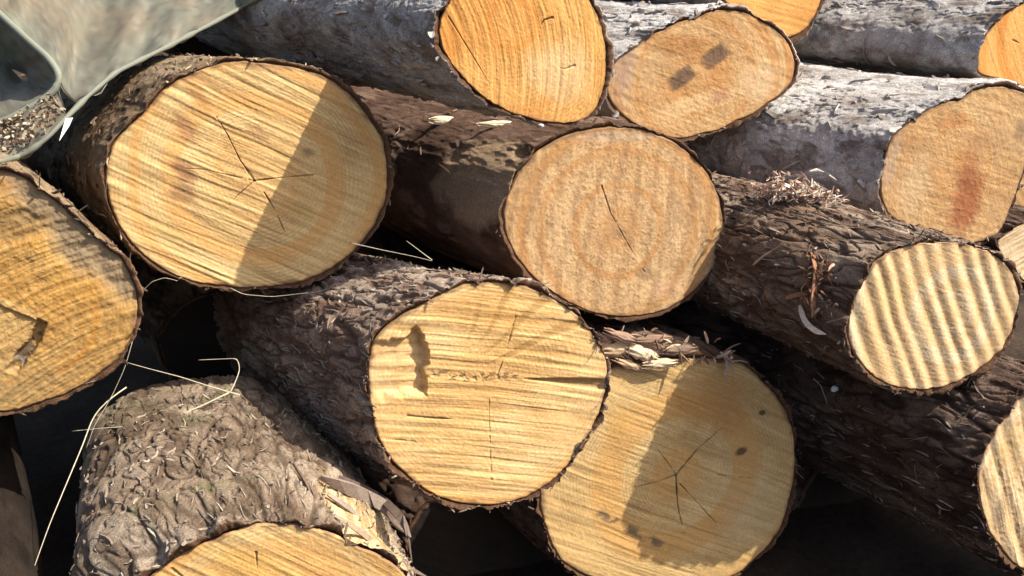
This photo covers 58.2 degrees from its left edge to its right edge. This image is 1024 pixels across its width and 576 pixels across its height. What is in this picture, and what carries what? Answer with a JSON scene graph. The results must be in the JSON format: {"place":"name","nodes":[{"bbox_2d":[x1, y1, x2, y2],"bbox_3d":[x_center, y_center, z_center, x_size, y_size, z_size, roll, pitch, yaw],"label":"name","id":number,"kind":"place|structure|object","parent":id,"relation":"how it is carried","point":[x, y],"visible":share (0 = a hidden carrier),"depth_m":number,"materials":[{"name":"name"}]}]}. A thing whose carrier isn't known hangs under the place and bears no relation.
{"place":"outdoors","nodes":[
{"label":"outdoors","id":0,"kind":"place"},
{"bbox_2d":[0,152,147,416],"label":"cut log","id":1,"kind":"object","parent":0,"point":[72,289],"visible":0.97,"depth_m":1.45,"materials":[{"name":"brown wood"}]},
{"bbox_2d":[0,0,259,163],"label":"tarpaulin","id":2,"kind":"object","parent":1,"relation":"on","point":[80,52],"visible":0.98,"depth_m":1.68,"materials":[{"name":"fabric"}]},
{"bbox_2d":[0,93,65,151],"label":"bark litter","id":3,"kind":"object","parent":2,"relation":"on","point":[24,138],"visible":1,"depth_m":1.52,"materials":[{"name":"brown wood"}]},
{"bbox_2d":[59,118,72,140],"bbox_3d":[-0.729,-0.259,1.501,0.006,0.034,0.031,13,24,30],"label":"paper scrap","id":4,"kind":"object","parent":2,"relation":"hanging from","point":[67,122],"visible":1,"depth_m":1.50,"materials":[{"name":"white paper"}]},
{"bbox_2d":[12,52,1023,575],"bbox_3d":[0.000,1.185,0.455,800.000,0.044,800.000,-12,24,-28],"label":"ground","id":5,"kind":"structure","parent":0,"point":[866,536],"depth_m":2.12,"materials":[{"name":"soil"}]},
{"bbox_2d":[0,415,45,575],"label":"cut log","id":6,"kind":"object","parent":5,"relation":"on","point":[20,546],"visible":0.88,"depth_m":1.53,"materials":[{"name":"brown wood"}]},
{"bbox_2d":[35,387,126,564],"bbox_3d":[-0.723,0.309,1.518,0.030,0.200,0.271,6,22,16],"label":"grass strand","id":7,"kind":"object","parent":6,"relation":"on","point":[75,462],"depth_m":1.53,"materials":[{"name":"plant"}]},
{"bbox_2d":[104,234,238,380],"bbox_3d":[-1.075,-0.096,2.628,0.256,0.260,1.584,-14,25,-31],"label":"cut log","id":8,"kind":"object","parent":5,"relation":"on","point":[178,330],"visible":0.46,"depth_m":2.04,"materials":[{"name":"brown wood"}]},
{"bbox_2d":[18,52,394,294],"bbox_3d":[-0.899,-0.334,2.185,0.474,0.567,1.669,-15,26,-34],"label":"cut log","id":9,"kind":"object","parent":8,"relation":"on","point":[237,172],"visible":0.91,"depth_m":1.61,"materials":[{"name":"brown wood"}]},
{"bbox_2d":[69,375,425,575],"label":"cut log","id":10,"kind":"object","parent":5,"relation":"on","point":[255,478],"visible":0.98,"depth_m":1.34,"materials":[{"name":"brown wood"}]},
{"bbox_2d":[86,343,131,447],"bbox_3d":[-0.687,0.178,1.567,0.009,0.158,0.114,14,25,33],"label":"grass strand","id":11,"kind":"object","parent":10,"relation":"hanging from","point":[114,390],"depth_m":1.58,"materials":[{"name":"plant"}]},
{"bbox_2d":[72,392,228,431],"bbox_3d":[-0.628,0.223,1.591,0.271,0.056,0.038,-3,21,-8],"label":"grass strand","id":12,"kind":"object","parent":10,"relation":"on","point":[181,413],"depth_m":1.60,"materials":[{"name":"plant"}]},
{"bbox_2d":[129,363,239,395],"bbox_3d":[-0.581,0.162,1.621,0.207,0.051,0.008,3,21,8],"label":"grass strand","id":13,"kind":"object","parent":10,"relation":"on","point":[191,380],"depth_m":1.62,"materials":[{"name":"plant"}]},
{"bbox_2d":[204,358,239,393],"bbox_3d":[-0.518,0.150,1.647,0.082,0.050,0.038,15,26,34],"label":"grass strand","id":14,"kind":"object","parent":10,"relation":"on","point":[238,371],"depth_m":1.64,"materials":[{"name":"plant"}]},
{"bbox_2d":[343,450,551,575],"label":"cut log","id":15,"kind":"object","parent":5,"relation":"on","point":[444,541],"visible":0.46,"depth_m":1.94,"materials":[{"name":"brown wood"}]},
{"bbox_2d":[191,252,610,512],"bbox_3d":[-0.306,0.109,1.851,0.394,0.569,1.081,-15,25,-33],"label":"cut log","id":16,"kind":"object","parent":15,"relation":"on","point":[461,390],"visible":0.91,"depth_m":1.49,"materials":[{"name":"brown wood"}]},
{"bbox_2d":[231,288,302,296],"bbox_3d":[-0.414,0.006,1.567,0.128,0.018,0.007,-2,21,-6],"label":"grass strand","id":17,"kind":"object","parent":16,"relation":"on","point":[266,296],"depth_m":1.57,"materials":[{"name":"plant"}]},
{"bbox_2d":[352,243,431,260],"bbox_3d":[-0.201,-0.060,1.530,0.139,0.022,0.005,5,21,12],"label":"grass strand","id":18,"kind":"object","parent":16,"relation":"on","point":[385,250],"depth_m":1.53,"materials":[{"name":"plant"}]},
{"bbox_2d":[356,225,803,575],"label":"cut log","id":19,"kind":"object","parent":5,"relation":"on","point":[685,460],"visible":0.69,"depth_m":1.83,"materials":[{"name":"brown wood"}]},
{"bbox_2d":[351,86,725,322],"bbox_3d":[-0.248,-0.334,2.344,0.456,0.414,1.680,-15,26,-34],"label":"cut log","id":20,"kind":"object","parent":19,"relation":"on","point":[605,217],"visible":0.79,"depth_m":1.81,"materials":[{"name":"brown wood"}]},
{"bbox_2d":[163,36,234,56],"bbox_3d":[-1.216,-0.907,2.916,0.260,0.260,1.587,-15,25,-33],"label":"cut log","id":21,"kind":"object","parent":20,"relation":"on","point":[195,45],"visible":0.06,"depth_m":2.36,"materials":[{"name":"brown wood"}]},
{"bbox_2d":[194,0,614,127],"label":"cut log","id":22,"kind":"object","parent":20,"relation":"on","point":[542,63],"visible":0.96,"depth_m":1.50,"materials":[{"name":"brown wood"}]},
{"bbox_2d":[429,116,453,124],"bbox_3d":[-0.145,-0.355,1.952,0.065,0.018,0.013,0,21,0],"label":"wood chip","id":23,"kind":"object","parent":20,"relation":"on","point":[439,120],"visible":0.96,"depth_m":1.95,"materials":[{"name":"beige wood"}]},
{"bbox_2d":[476,120,511,127],"bbox_3d":[-0.027,-0.327,1.836,0.088,0.013,0.010,0,21,0],"label":"wood chip","id":24,"kind":"object","parent":20,"relation":"on","point":[493,124],"visible":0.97,"depth_m":1.83,"materials":[{"name":"beige wood"}]},
{"bbox_2d":[791,462,865,510],"bbox_3d":[0.476,0.335,2.818,0.481,0.441,1.683,-14,25,-33],"label":"cut log","id":25,"kind":"object","parent":5,"relation":"on","point":[813,488],"visible":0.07,"depth_m":2.19,"materials":[{"name":"brown wood"}]},
{"bbox_2d":[652,301,1023,575],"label":"cut log","id":26,"kind":"object","parent":25,"relation":"on","point":[950,466],"visible":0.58,"depth_m":1.81,"materials":[{"name":"brown wood"}]},
{"bbox_2d":[831,386,838,391],"bbox_3d":[0.669,0.209,1.906,0.017,0.013,0.012,-12,24,-28],"label":"wood chip","id":27,"kind":"object","parent":26,"relation":"on","point":[834,388],"visible":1,"depth_m":1.90,"materials":[{"name":"grey wood"}]},
{"bbox_2d":[690,173,1022,396],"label":"cut log","id":28,"kind":"object","parent":26,"relation":"on","point":[886,303],"visible":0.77,"depth_m":1.68,"materials":[{"name":"brown wood"}]},
{"bbox_2d":[746,168,850,207],"bbox_3d":[0.573,-0.201,1.829,0.212,0.087,0.122,1,21,3],"label":"bark tuft","id":29,"kind":"object","parent":28,"relation":"on","point":[788,192],"visible":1,"depth_m":1.82,"materials":[{"name":"brown wood"}]},
{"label":"cut log","id":30,"kind":"object","parent":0,"visible":0},
{"bbox_2d":[979,204,1023,289],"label":"cut log","id":31,"kind":"object","parent":30,"relation":"on","point":[1007,241],"visible":0.18,"depth_m":2.09,"materials":[{"name":"brown wood"}]},
{"bbox_2d":[684,62,1023,245],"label":"cut log","id":32,"kind":"object","parent":31,"relation":"on","point":[945,153],"visible":0.71,"depth_m":2.04,"materials":[{"name":"grey wood"}]},
{"bbox_2d":[593,0,799,141],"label":"cut log","id":33,"kind":"object","parent":32,"relation":"on","point":[684,72],"visible":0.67,"depth_m":2.10,"materials":[{"name":"brown wood"}]},
{"bbox_2d":[605,0,631,1],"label":"cut log","id":34,"kind":"object","parent":33,"relation":"on","point":[620,0],"visible":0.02,"depth_m":2.49,"materials":[{"name":"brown wood"}]},
{"bbox_2d":[633,0,825,43],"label":"cut log","id":35,"kind":"object","parent":33,"relation":"on","point":[794,20],"visible":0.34,"depth_m":2.29,"materials":[{"name":"brown wood"}]},
{"bbox_2d":[793,0,1023,86],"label":"cut log","id":36,"kind":"object","parent":32,"relation":"on","point":[969,39],"visible":0.56,"depth_m":2.17,"materials":[{"name":"grey wood"}]},
{"bbox_2d":[1015,175,1023,205],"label":"cut log","id":37,"kind":"object","parent":31,"relation":"on","point":[1020,197],"visible":0.06,"depth_m":2.32,"materials":[{"name":"brown wood"}]}
]}

